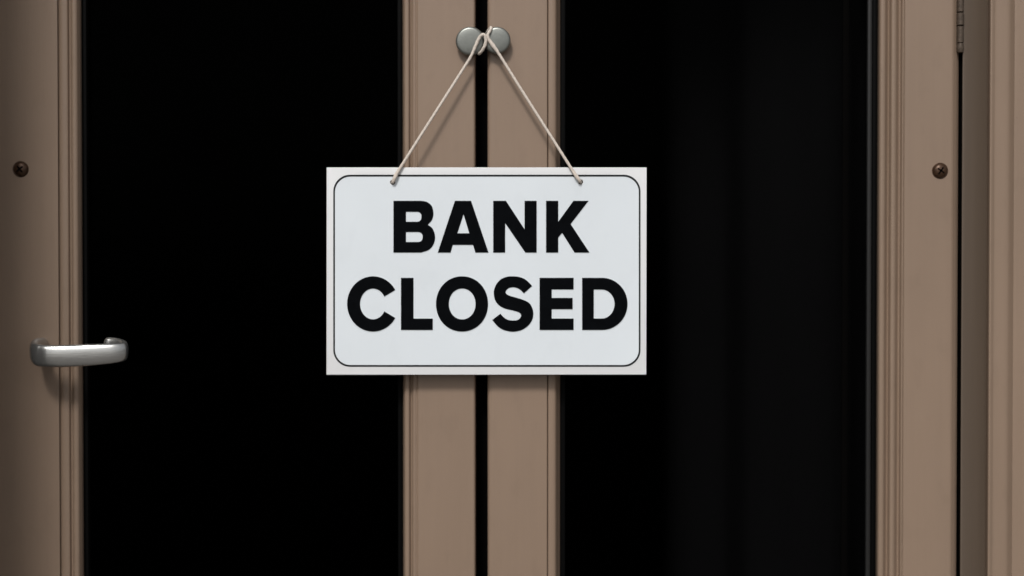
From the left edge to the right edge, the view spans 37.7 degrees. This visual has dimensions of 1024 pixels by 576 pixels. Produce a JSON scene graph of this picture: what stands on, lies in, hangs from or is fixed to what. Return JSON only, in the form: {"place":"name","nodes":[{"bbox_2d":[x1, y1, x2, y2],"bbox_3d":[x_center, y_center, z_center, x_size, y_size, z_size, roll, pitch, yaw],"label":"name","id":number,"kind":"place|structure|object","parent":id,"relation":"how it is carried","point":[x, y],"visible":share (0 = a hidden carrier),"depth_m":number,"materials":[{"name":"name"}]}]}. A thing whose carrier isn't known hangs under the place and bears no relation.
{"place":"outdoors","nodes":[
{"label":"outdoors","id":0,"kind":"place"},
{"bbox_2d":[476,375,476,575],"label":"interior wall","id":1,"kind":"structure","parent":0,"point":[476,475],"depth_m":3.11,"materials":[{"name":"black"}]},
{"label":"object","id":2,"kind":"structure","parent":0,"visible":0},
{"bbox_2d":[956,0,1023,575],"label":"door frame","id":3,"kind":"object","parent":2,"relation":"attached to","point":[990,434],"depth_m":1.50,"materials":[{"name":"beige paint"}]},
{"bbox_2d":[0,0,487,575],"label":"door leaf","id":4,"kind":"object","parent":3,"relation":"attached to","point":[174,400],"visible":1,"depth_m":1.52,"materials":[{"name":"beige paint"}]},
{"bbox_2d":[391,26,581,183],"bbox_3d":[-0.025,-0.181,1.486,0.189,0.157,0.021,0,1,0],"label":"cord","id":5,"kind":"object","parent":4,"relation":"attached to","point":[496,50],"visible":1,"depth_m":1.48,"materials":[{"name":"fabric"}]},
{"bbox_2d":[326,167,646,374],"bbox_3d":[-0.025,-0.017,1.485,0.317,0.205,0.004,0,1,0],"label":"hanging sign","id":6,"kind":"object","parent":5,"relation":"hanging from","point":[486,270],"visible":1,"depth_m":1.48,"materials":[{"name":"white plastic"}]},
{"bbox_2d":[485,0,963,575],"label":"door leaf","id":7,"kind":"object","parent":3,"relation":"attached to","point":[785,404],"visible":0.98,"depth_m":1.52,"materials":[{"name":"beige paint"}]}
]}

